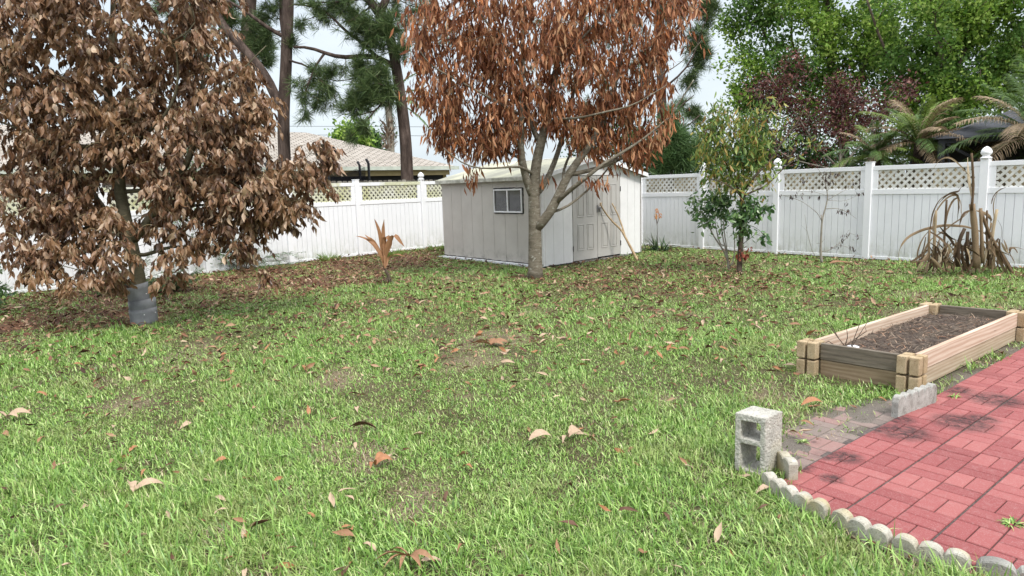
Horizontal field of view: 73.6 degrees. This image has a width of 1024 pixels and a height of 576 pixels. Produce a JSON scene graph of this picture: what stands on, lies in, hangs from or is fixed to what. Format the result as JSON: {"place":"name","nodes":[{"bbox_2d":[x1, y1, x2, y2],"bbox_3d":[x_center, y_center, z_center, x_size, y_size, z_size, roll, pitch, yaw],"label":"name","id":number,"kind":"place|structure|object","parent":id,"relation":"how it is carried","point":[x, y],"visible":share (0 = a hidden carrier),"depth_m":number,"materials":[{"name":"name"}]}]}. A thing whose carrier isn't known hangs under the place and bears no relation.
{"place":"outdoors","nodes":[
{"label":"outdoors","id":0,"kind":"place"},
{"bbox_2d":[146,261,204,293],"bbox_3d":[-5.775,-0.242,11.721,0.978,0.751,0.943,-8,10,-35],"label":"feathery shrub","id":1,"kind":"object","parent":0,"point":[175,283],"visible":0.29,"depth_m":11.83,"materials":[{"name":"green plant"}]},
{"bbox_2d":[0,182,1023,575],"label":"ground","id":2,"kind":"structure","parent":0,"point":[854,414],"depth_m":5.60,"materials":[{"name":"green plant"}]},
{"bbox_2d":[0,262,17,311],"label":"glossy shrub","id":3,"kind":"object","parent":2,"relation":"on","point":[2,292],"visible":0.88,"depth_m":9.89,"materials":[{"name":"green plant"}]},
{"bbox_2d":[0,408,29,416],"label":"leaf sprig","id":4,"kind":"object","parent":2,"relation":"on","point":[14,412],"visible":1,"depth_m":5.14,"materials":[{"name":"beige plant"}]},
{"bbox_2d":[81,249,179,294],"bbox_3d":[-6.644,-0.384,12.016,1.372,1.029,1.452,4,10,34],"label":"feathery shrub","id":5,"kind":"object","parent":2,"relation":"on","point":[145,275],"visible":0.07,"depth_m":12.08,"materials":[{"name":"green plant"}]},
{"bbox_2d":[127,477,163,492],"bbox_3d":[-2.046,1.088,3.770,0.201,0.054,0.129,-2,8,0],"label":"leaf sprig","id":6,"kind":"object","parent":2,"relation":"on","point":[143,482],"visible":0.93,"depth_m":3.79,"materials":[{"name":"beige plant"}]},
{"bbox_2d":[0,0,347,306],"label":"dead leaf tree","id":7,"kind":"object","parent":2,"relation":"on","point":[62,212],"visible":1,"depth_m":8.32,"materials":[{"name":"brown plant"}]},
{"bbox_2d":[127,281,157,325],"bbox_3d":[-4.765,0.202,8.854,0.427,0.570,0.282,-2,8,0],"label":"trunk guard","id":8,"kind":"object","parent":7,"relation":"attached to","point":[142,306],"visible":0.83,"depth_m":8.77,"materials":[{"name":"grey plastic"}]},
{"bbox_2d":[179,420,190,429],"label":"fallen leaf","id":9,"kind":"object","parent":2,"relation":"on","point":[185,423],"visible":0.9,"depth_m":4.84,"materials":[{"name":"beige plant"}]},
{"bbox_2d":[136,20,244,272],"bbox_3d":[-6.460,-2.779,13.452,1.988,5.348,1.286,-5,9,-18],"label":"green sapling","id":10,"kind":"object","parent":2,"relation":"on","point":[184,270],"visible":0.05,"depth_m":13.67,"materials":[{"name":"green plant"}]},
{"bbox_2d":[150,0,280,165],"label":"pine tree","id":11,"kind":"object","parent":2,"relation":"on","point":[252,4],"visible":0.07,"depth_m":23.04,"materials":[{"name":"green plant"}]},
{"bbox_2d":[213,456,228,463],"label":"fallen leaf","id":12,"kind":"object","parent":2,"relation":"on","point":[220,458],"visible":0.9,"depth_m":4.13,"materials":[{"name":"orange plant"}]},
{"bbox_2d":[0,172,443,293],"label":"white fence","id":13,"kind":"object","parent":2,"relation":"on","point":[414,222],"visible":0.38,"depth_m":17.07,"materials":[{"name":"plastic"}]},
{"bbox_2d":[1,180,441,214],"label":"lattice panel","id":14,"kind":"object","parent":13,"relation":"attached to","point":[135,197],"visible":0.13,"depth_m":17.77,"materials":[{"name":"white plastic"}]},
{"bbox_2d":[0,124,458,201],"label":"neighbour house","id":15,"kind":"structure","parent":2,"relation":"on","point":[385,165],"depth_m":29.61,"materials":[{"name":"beige"}]},
{"bbox_2d":[233,517,244,521],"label":"fallen leaf","id":16,"kind":"object","parent":2,"relation":"on","point":[239,519],"visible":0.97,"depth_m":3.33,"materials":[{"name":"beige plant"}]},
{"bbox_2d":[241,523,245,537],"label":"fallen leaf","id":17,"kind":"object","parent":2,"relation":"on","point":[243,531],"visible":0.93,"depth_m":3.23,"materials":[{"name":"beige plant"}]},
{"bbox_2d":[242,567,246,575],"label":"fallen leaf","id":18,"kind":"object","parent":2,"relation":"on","point":[244,571],"visible":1,"depth_m":2.88,"materials":[{"name":"beige plant"}]},
{"bbox_2d":[149,0,349,172],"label":"pine tree","id":19,"kind":"object","parent":2,"relation":"on","point":[259,34],"visible":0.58,"depth_m":20.70,"materials":[{"name":"green plant"}]},
{"bbox_2d":[248,519,271,527],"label":"fallen leaf","id":20,"kind":"object","parent":2,"relation":"on","point":[259,522],"visible":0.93,"depth_m":3.29,"materials":[{"name":"brown plant"}]},
{"bbox_2d":[220,227,305,269],"bbox_3d":[-5.917,-1.100,15.030,2.826,1.508,2.375,-2,8,0],"label":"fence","id":21,"kind":"object","parent":2,"relation":"on","point":[275,260],"visible":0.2,"depth_m":14.92,"materials":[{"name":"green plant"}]},
{"bbox_2d":[279,562,294,567],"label":"fallen leaf","id":22,"kind":"object","parent":2,"relation":"on","point":[284,563],"visible":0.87,"depth_m":2.98,"materials":[{"name":"brown plant"}]},
{"bbox_2d":[304,362,314,368],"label":"fallen leaf","id":23,"kind":"object","parent":2,"relation":"on","point":[310,365],"visible":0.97,"depth_m":6.29,"materials":[{"name":"brown plant"}]},
{"bbox_2d":[264,159,370,192],"bbox_3d":[-6.551,-2.951,23.188,3.709,2.709,3.600,-2,8,0],"label":"trampoline","id":24,"kind":"object","parent":2,"relation":"on","point":[359,173],"visible":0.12,"depth_m":22.40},
{"bbox_2d":[316,252,344,260],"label":"grass tuft","id":25,"kind":"object","parent":2,"relation":"on","point":[334,256],"visible":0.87,"depth_m":16.48,"materials":[{"name":"green plant"}]},
{"bbox_2d":[328,492,334,506],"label":"fallen leaf","id":26,"kind":"object","parent":2,"relation":"on","point":[331,497],"visible":1,"depth_m":3.54,"materials":[{"name":"beige plant"}]},
{"bbox_2d":[333,529,355,536],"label":"fallen leaf","id":27,"kind":"object","parent":2,"relation":"on","point":[346,532],"visible":1,"depth_m":3.21,"materials":[{"name":"brown plant"}]},
{"bbox_2d":[339,564,349,575],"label":"fallen leaf","id":28,"kind":"object","parent":2,"relation":"on","point":[344,570],"visible":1,"depth_m":2.90,"materials":[{"name":"brown plant"}]},
{"bbox_2d":[323,111,380,147],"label":"round tree","id":29,"kind":"object","parent":2,"relation":"on","point":[336,133],"visible":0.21,"depth_m":53.23,"materials":[{"name":"green plant"}]},
{"bbox_2d":[350,421,377,428],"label":"leaf sprig","id":30,"kind":"object","parent":2,"relation":"on","point":[361,423],"visible":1,"depth_m":4.61,"materials":[{"name":"brown plant"}]},
{"bbox_2d":[283,0,455,186],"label":"pine tree","id":31,"kind":"object","parent":2,"relation":"on","point":[371,31],"visible":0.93,"depth_m":19.42,"materials":[{"name":"green plant"}]},
{"bbox_2d":[364,541,377,553],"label":"fallen leaf","id":32,"kind":"object","parent":2,"relation":"on","point":[369,544],"visible":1,"depth_m":3.08,"materials":[{"name":"beige plant"}]},
{"bbox_2d":[369,451,391,467],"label":"leaf sprig","id":33,"kind":"object","parent":2,"relation":"on","point":[380,456],"visible":1,"depth_m":4.03,"materials":[{"name":"orange plant"}]},
{"bbox_2d":[357,219,404,283],"bbox_3d":[-2.298,-0.630,11.994,0.837,1.169,0.182,-2,8,0],"label":"coconut sprout","id":34,"kind":"object","parent":2,"relation":"on","point":[383,250],"visible":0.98,"depth_m":11.97,"materials":[{"name":"brown plant"}]},
{"bbox_2d":[370,122,397,150],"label":"round tree","id":35,"kind":"object","parent":2,"relation":"on","point":[378,145],"visible":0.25,"depth_m":58.40,"materials":[{"name":"green plant"}]},
{"bbox_2d":[343,73,429,151],"bbox_3d":[-6.533,-7.646,37.221,4.978,8.110,4.949,-2,8,0],"label":"palm tree","id":36,"kind":"object","parent":2,"relation":"on","point":[389,128],"visible":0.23,"depth_m":36.93,"materials":[{"name":"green plant"}]},
{"bbox_2d":[387,247,407,256],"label":"grass tuft","id":37,"kind":"object","parent":2,"relation":"on","point":[396,252],"visible":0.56,"depth_m":17.00,"materials":[{"name":"green plant"}]},
{"bbox_2d":[374,547,434,567],"bbox_3d":[-0.467,1.166,2.932,0.256,0.046,0.149,2,9,23],"label":"leaf sprig","id":38,"kind":"object","parent":2,"relation":"on","point":[415,556],"visible":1,"depth_m":2.95,"materials":[{"name":"brown plant"}]},
{"bbox_2d":[421,556,439,560],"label":"fallen leaf","id":39,"kind":"object","parent":2,"relation":"on","point":[425,558],"visible":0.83,"depth_m":2.97,"materials":[{"name":"beige plant"}]},
{"bbox_2d":[426,242,443,250],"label":"grass tuft","id":40,"kind":"object","parent":2,"relation":"on","point":[441,247],"visible":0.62,"depth_m":18.07,"materials":[{"name":"green plant"}]},
{"bbox_2d":[442,491,447,502],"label":"fallen leaf","id":41,"kind":"object","parent":2,"relation":"on","point":[445,495],"visible":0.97,"depth_m":3.60,"materials":[{"name":"brown plant"}]},
{"bbox_2d":[470,338,506,344],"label":"leaf sprig","id":42,"kind":"object","parent":2,"relation":"on","point":[494,340],"visible":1,"depth_m":7.01,"materials":[{"name":"brown plant"}]},
{"bbox_2d":[501,359,514,362],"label":"fallen leaf","id":43,"kind":"object","parent":2,"relation":"on","point":[507,360],"visible":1,"depth_m":6.19,"materials":[{"name":"beige plant"}]},
{"bbox_2d":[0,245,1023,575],"bbox_3d":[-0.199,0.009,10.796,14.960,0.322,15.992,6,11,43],"label":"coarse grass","id":44,"kind":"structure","parent":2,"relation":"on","point":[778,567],"depth_m":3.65,"materials":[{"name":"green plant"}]},
{"bbox_2d":[0,245,1023,554],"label":"leaf litter","id":45,"kind":"object","parent":2,"relation":"on","point":[58,321],"visible":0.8,"depth_m":9.95,"materials":[{"name":"brown plant"}]},
{"bbox_2d":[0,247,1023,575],"bbox_3d":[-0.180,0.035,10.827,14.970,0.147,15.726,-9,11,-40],"label":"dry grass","id":46,"kind":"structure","parent":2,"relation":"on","point":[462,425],"depth_m":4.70,"materials":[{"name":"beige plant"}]},
{"bbox_2d":[529,429,549,439],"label":"leaf sprig","id":47,"kind":"object","parent":2,"relation":"on","point":[537,433],"visible":1,"depth_m":4.35,"materials":[{"name":"beige plant"}]},
{"bbox_2d":[435,155,647,267],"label":"garden shed","id":48,"kind":"structure","parent":2,"relation":"on","point":[488,221],"depth_m":14.76,"materials":[{"name":"beige"}]},
{"bbox_2d":[493,187,523,213],"bbox_3d":[-0.084,-1.819,14.260,0.049,0.549,1.001,-8,11,-38],"label":"window","id":49,"kind":"structure","parent":48,"relation":"in","point":[509,200],"depth_m":14.23,"materials":[{"name":"white glass"}]},
{"bbox_2d":[572,176,597,260],"bbox_3d":[1.530,-1.472,14.410,0.050,1.755,0.827,6,12,44],"label":"door","id":50,"kind":"structure","parent":48,"relation":"in","point":[584,211],"depth_m":14.40,"materials":[{"name":"paint"}]},
{"bbox_2d":[597,175,620,256],"bbox_3d":[2.132,-1.579,14.958,0.855,1.740,0.096,-10,12,-44],"label":"door","id":51,"kind":"structure","parent":48,"relation":"in","point":[608,235],"depth_m":14.97,"materials":[{"name":"paint"}]},
{"bbox_2d":[389,0,710,278],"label":"rust leaf tree","id":52,"kind":"object","parent":2,"relation":"on","point":[483,47],"visible":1,"depth_m":11.52,"materials":[{"name":"brown plant"}]},
{"bbox_2d":[555,539,559,553],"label":"fallen leaf","id":53,"kind":"object","parent":2,"relation":"on","point":[557,546],"visible":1,"depth_m":3.03,"materials":[{"name":"brown plant"}]},
{"bbox_2d":[557,520,580,528],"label":"fallen leaf","id":54,"kind":"object","parent":2,"relation":"on","point":[571,522],"visible":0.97,"depth_m":3.21,"materials":[{"name":"brown plant"}]},
{"bbox_2d":[562,425,580,441],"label":"leaf sprig","id":55,"kind":"object","parent":2,"relation":"on","point":[572,429],"visible":1,"depth_m":4.38,"materials":[{"name":"beige plant"}]},
{"bbox_2d":[598,503,609,510],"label":"fallen leaf","id":56,"kind":"object","parent":2,"relation":"on","point":[605,508],"visible":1,"depth_m":3.35,"materials":[{"name":"orange plant"}]},
{"bbox_2d":[600,202,637,260],"bbox_3d":[2.395,-1.215,14.698,0.891,1.271,0.544,3,10,31],"label":"forked stick","id":57,"kind":"object","parent":2,"relation":"on","point":[626,239],"visible":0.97,"depth_m":14.71,"materials":[{"name":"beige wood"}]},
{"bbox_2d":[525,0,725,164],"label":"pine tree","id":58,"kind":"object","parent":2,"relation":"on","point":[698,61],"visible":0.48,"depth_m":19.23,"materials":[{"name":"green plant"}]},
{"bbox_2d":[618,506,637,511],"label":"fallen leaf","id":59,"kind":"object","parent":2,"relation":"on","point":[627,508],"visible":1,"depth_m":3.34,"materials":[{"name":"brown plant"}]},
{"bbox_2d":[558,108,740,182],"bbox_3d":[4.117,-3.486,20.243,5.887,4.069,2.218,-2,8,0],"label":"dark shrub","id":60,"kind":"object","parent":2,"relation":"on","point":[643,165],"visible":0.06,"depth_m":20.01,"materials":[{"name":"green plant"}]},
{"bbox_2d":[641,208,675,251],"bbox_3d":[3.575,-1.378,16.201,1.145,1.016,0.835,-8,10,-36],"label":"aloe plant","id":61,"kind":"object","parent":2,"relation":"on","point":[655,246],"visible":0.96,"depth_m":16.26,"materials":[{"name":"green plant"}]},
{"bbox_2d":[662,512,669,520],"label":"fallen leaf","id":62,"kind":"object","parent":2,"relation":"on","point":[667,515],"visible":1,"depth_m":3.30,"materials":[{"name":"brown plant"}]},
{"bbox_2d":[630,96,710,177],"bbox_3d":[4.181,-3.134,18.390,2.434,4.005,1.545,-2,8,0],"label":"young pine","id":63,"kind":"object","parent":2,"relation":"on","point":[676,153],"visible":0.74,"depth_m":18.09,"materials":[{"name":"green plant"}]},
{"bbox_2d":[683,181,736,270],"bbox_3d":[3.575,-1.073,12.140,1.074,1.654,0.760,-2,8,0],"label":"leafy shrub","id":64,"kind":"object","parent":2,"relation":"on","point":[708,209],"visible":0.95,"depth_m":12.05,"materials":[{"name":"green plant"}]},
{"bbox_2d":[714,522,721,542],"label":"fallen leaf","id":65,"kind":"object","parent":2,"relation":"on","point":[717,532],"visible":1,"depth_m":3.10,"materials":[{"name":"beige plant"}]},
{"bbox_2d":[687,86,822,273],"bbox_3d":[4.175,-1.838,11.663,2.317,3.271,1.184,-2,8,0],"label":"green tree","id":66,"kind":"object","parent":2,"relation":"on","point":[741,151],"visible":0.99,"depth_m":11.55,"materials":[{"name":"green plant"}]},
{"bbox_2d":[735,406,782,477],"bbox_3d":[1.385,0.867,3.848,0.200,0.362,0.182,6,11,42],"label":"cinder block","id":67,"kind":"object","parent":2,"relation":"on","point":[766,439],"depth_m":3.81,"materials":[{"name":"grey concrete"}]},
{"bbox_2d":[756,484,770,493],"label":"fallen leaf","id":68,"kind":"object","parent":2,"relation":"on","point":[761,487],"visible":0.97,"depth_m":3.54,"materials":[{"name":"beige plant"}]},
{"bbox_2d":[776,451,797,479],"bbox_3d":[1.511,1.000,3.760,0.057,0.170,0.170,-2,8,0],"label":"scalloped edging","id":69,"kind":"object","parent":2,"relation":"on","point":[787,462],"visible":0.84,"depth_m":3.70,"materials":[{"name":"concrete"}]},
{"bbox_2d":[761,471,830,521],"bbox_3d":[1.417,1.065,3.462,0.086,0.135,0.439,-5,9,-20],"label":"scalloped edging","id":70,"kind":"object","parent":2,"relation":"on","point":[818,504],"visible":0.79,"depth_m":3.39,"materials":[{"name":"concrete"}]},
{"bbox_2d":[801,397,821,404],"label":"leaf sprig","id":71,"kind":"object","parent":2,"relation":"on","point":[808,400],"visible":1,"depth_m":4.84,"materials":[{"name":"orange plant"}]},
{"bbox_2d":[709,0,922,188],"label":"green tree","id":72,"kind":"object","parent":2,"relation":"on","point":[832,41],"visible":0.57,"depth_m":25.62,"materials":[{"name":"green plant"}]},
{"bbox_2d":[726,90,911,176],"bbox_3d":[9.759,-3.946,21.314,6.813,4.317,2.618,-2,8,0],"label":"dark shrub","id":73,"kind":"object","parent":2,"relation":"on","point":[797,152],"visible":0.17,"depth_m":20.92,"materials":[{"name":"green plant"}]},
{"bbox_2d":[779,168,863,262],"bbox_3d":[5.853,-1.351,12.966,1.611,1.831,0.156,-2,8,0],"label":"bare sapling","id":74,"kind":"object","parent":2,"relation":"on","point":[821,241],"visible":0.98,"depth_m":12.91,"materials":[{"name":"brown plant"}]},
{"bbox_2d":[641,146,1023,267],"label":"white fence","id":75,"kind":"object","parent":2,"relation":"on","point":[885,222],"visible":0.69,"depth_m":13.43,"materials":[{"name":"plastic"}]},
{"bbox_2d":[646,165,1023,192],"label":"lattice","id":76,"kind":"object","parent":75,"relation":"attached to","point":[921,178],"visible":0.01,"depth_m":13.23,"materials":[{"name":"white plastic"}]},
{"bbox_2d":[738,46,928,177],"bbox_3d":[9.182,-4.160,19.556,5.430,5.405,1.904,-2,8,0],"label":"maroon tree","id":77,"kind":"object","parent":2,"relation":"on","point":[837,93],"visible":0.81,"depth_m":19.41,"materials":[{"name":"red plant"}]},
{"bbox_2d":[829,260,850,263],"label":"leaf sprig","id":78,"kind":"object","parent":2,"relation":"on","point":[834,261],"visible":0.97,"depth_m":12.66,"materials":[{"name":"brown plant"}]},
{"bbox_2d":[831,508,892,550],"bbox_3d":[1.594,1.112,3.128,0.061,0.128,0.275,-7,10,-30],"label":"scalloped edging","id":79,"kind":"object","parent":2,"relation":"on","point":[877,532],"visible":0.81,"depth_m":3.10,"materials":[{"name":"concrete"}]},
{"bbox_2d":[822,119,924,167],"bbox_3d":[8.387,-2.330,15.758,2.318,2.936,1.864,-5,9,-19],"label":"palm tree","id":80,"kind":"object","parent":2,"relation":"on","point":[872,150],"visible":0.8,"depth_m":15.49,"materials":[{"name":"green plant"}]},
{"bbox_2d":[873,381,898,392],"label":"weed tuft","id":81,"kind":"object","parent":2,"relation":"on","point":[890,385],"visible":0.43,"depth_m":5.24,"materials":[{"name":"green plant"}]},
{"bbox_2d":[796,302,1023,392],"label":"raised garden bed","id":82,"kind":"object","parent":2,"relation":"on","point":[924,343],"visible":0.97,"depth_m":5.80,"materials":[{"name":"wood"}]},
{"bbox_2d":[803,313,869,358],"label":"bare twigs","id":83,"kind":"object","parent":82,"relation":"on","point":[859,335],"visible":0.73,"depth_m":5.62,"materials":[{"name":"brown plant"}]},
{"bbox_2d":[891,383,936,417],"bbox_3d":[2.788,0.798,4.737,0.514,0.205,0.051,-7,10,-33],"label":"scalloped edging","id":84,"kind":"object","parent":2,"relation":"on","point":[914,399],"visible":0.84,"depth_m":4.68,"materials":[{"name":"grey concrete"}]},
{"bbox_2d":[860,97,980,187],"bbox_3d":[9.095,-2.559,15.311,2.476,3.476,2.506,-9,11,-42],"label":"palm tree","id":85,"kind":"object","parent":2,"relation":"on","point":[920,144],"visible":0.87,"depth_m":14.99,"materials":[{"name":"green plant"}]},
{"bbox_2d":[891,533,971,572],"bbox_3d":[1.776,1.141,2.903,0.290,0.125,0.061,6,12,44],"label":"scalloped edging","id":86,"kind":"object","parent":2,"relation":"on","point":[910,544],"visible":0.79,"depth_m":2.88,"materials":[{"name":"concrete"}]},
{"bbox_2d":[848,0,1023,147],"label":"green tree","id":87,"kind":"object","parent":2,"relation":"on","point":[956,35],"visible":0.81,"depth_m":22.72,"materials":[{"name":"green plant"}]},
{"bbox_2d":[898,153,1023,274],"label":"dead banana clump","id":88,"kind":"object","parent":2,"relation":"on","point":[992,250],"visible":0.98,"depth_m":10.74,"materials":[{"name":"plant"}]},
{"bbox_2d":[909,110,1023,186],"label":"gazebo","id":89,"kind":"object","parent":2,"relation":"on","point":[946,140],"visible":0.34,"depth_m":14.57,"materials":[{"name":"grey fabric"}]},
{"bbox_2d":[938,53,1023,161],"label":"palm tree","id":90,"kind":"object","parent":2,"relation":"on","point":[1019,111],"visible":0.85,"depth_m":13.50,"materials":[{"name":"green plant"}]},
{"bbox_2d":[976,556,1023,575],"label":"scalloped edging","id":91,"kind":"object","parent":2,"relation":"on","point":[988,563],"visible":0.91,"depth_m":2.74,"materials":[{"name":"grey concrete"}]},
{"bbox_2d":[0,0,1023,176],"label":"sky","id":92,"kind":"structure","parent":0,"point":[323,39],"materials":[{"name":"white"}]},
{"bbox_2d":[321,126,737,129],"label":"overhead wire","id":93,"kind":"object","parent":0,"point":[396,126],"visible":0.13,"depth_m":60.49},
{"bbox_2d":[782,400,894,468],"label":"path","id":94,"kind":"structure","parent":0,"point":[832,443],"depth_m":4.38,"materials":[{"name":"red brick"}]},
{"bbox_2d":[794,438,809,444],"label":"weed tuft","id":95,"kind":"object","parent":94,"relation":"on","point":[803,440],"visible":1,"depth_m":4.22,"materials":[{"name":"green plant"}]},
{"bbox_2d":[784,348,1023,575],"bbox_3d":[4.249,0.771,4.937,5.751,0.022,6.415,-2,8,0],"label":"patio","id":96,"kind":"structure","parent":0,"point":[843,472],"depth_m":3.74,"materials":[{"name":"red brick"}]},
{"bbox_2d":[997,516,1023,530],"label":"weed tuft","id":97,"kind":"object","parent":96,"relation":"on","point":[1010,520],"visible":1,"depth_m":3.15,"materials":[{"name":"green plant"}]}
]}

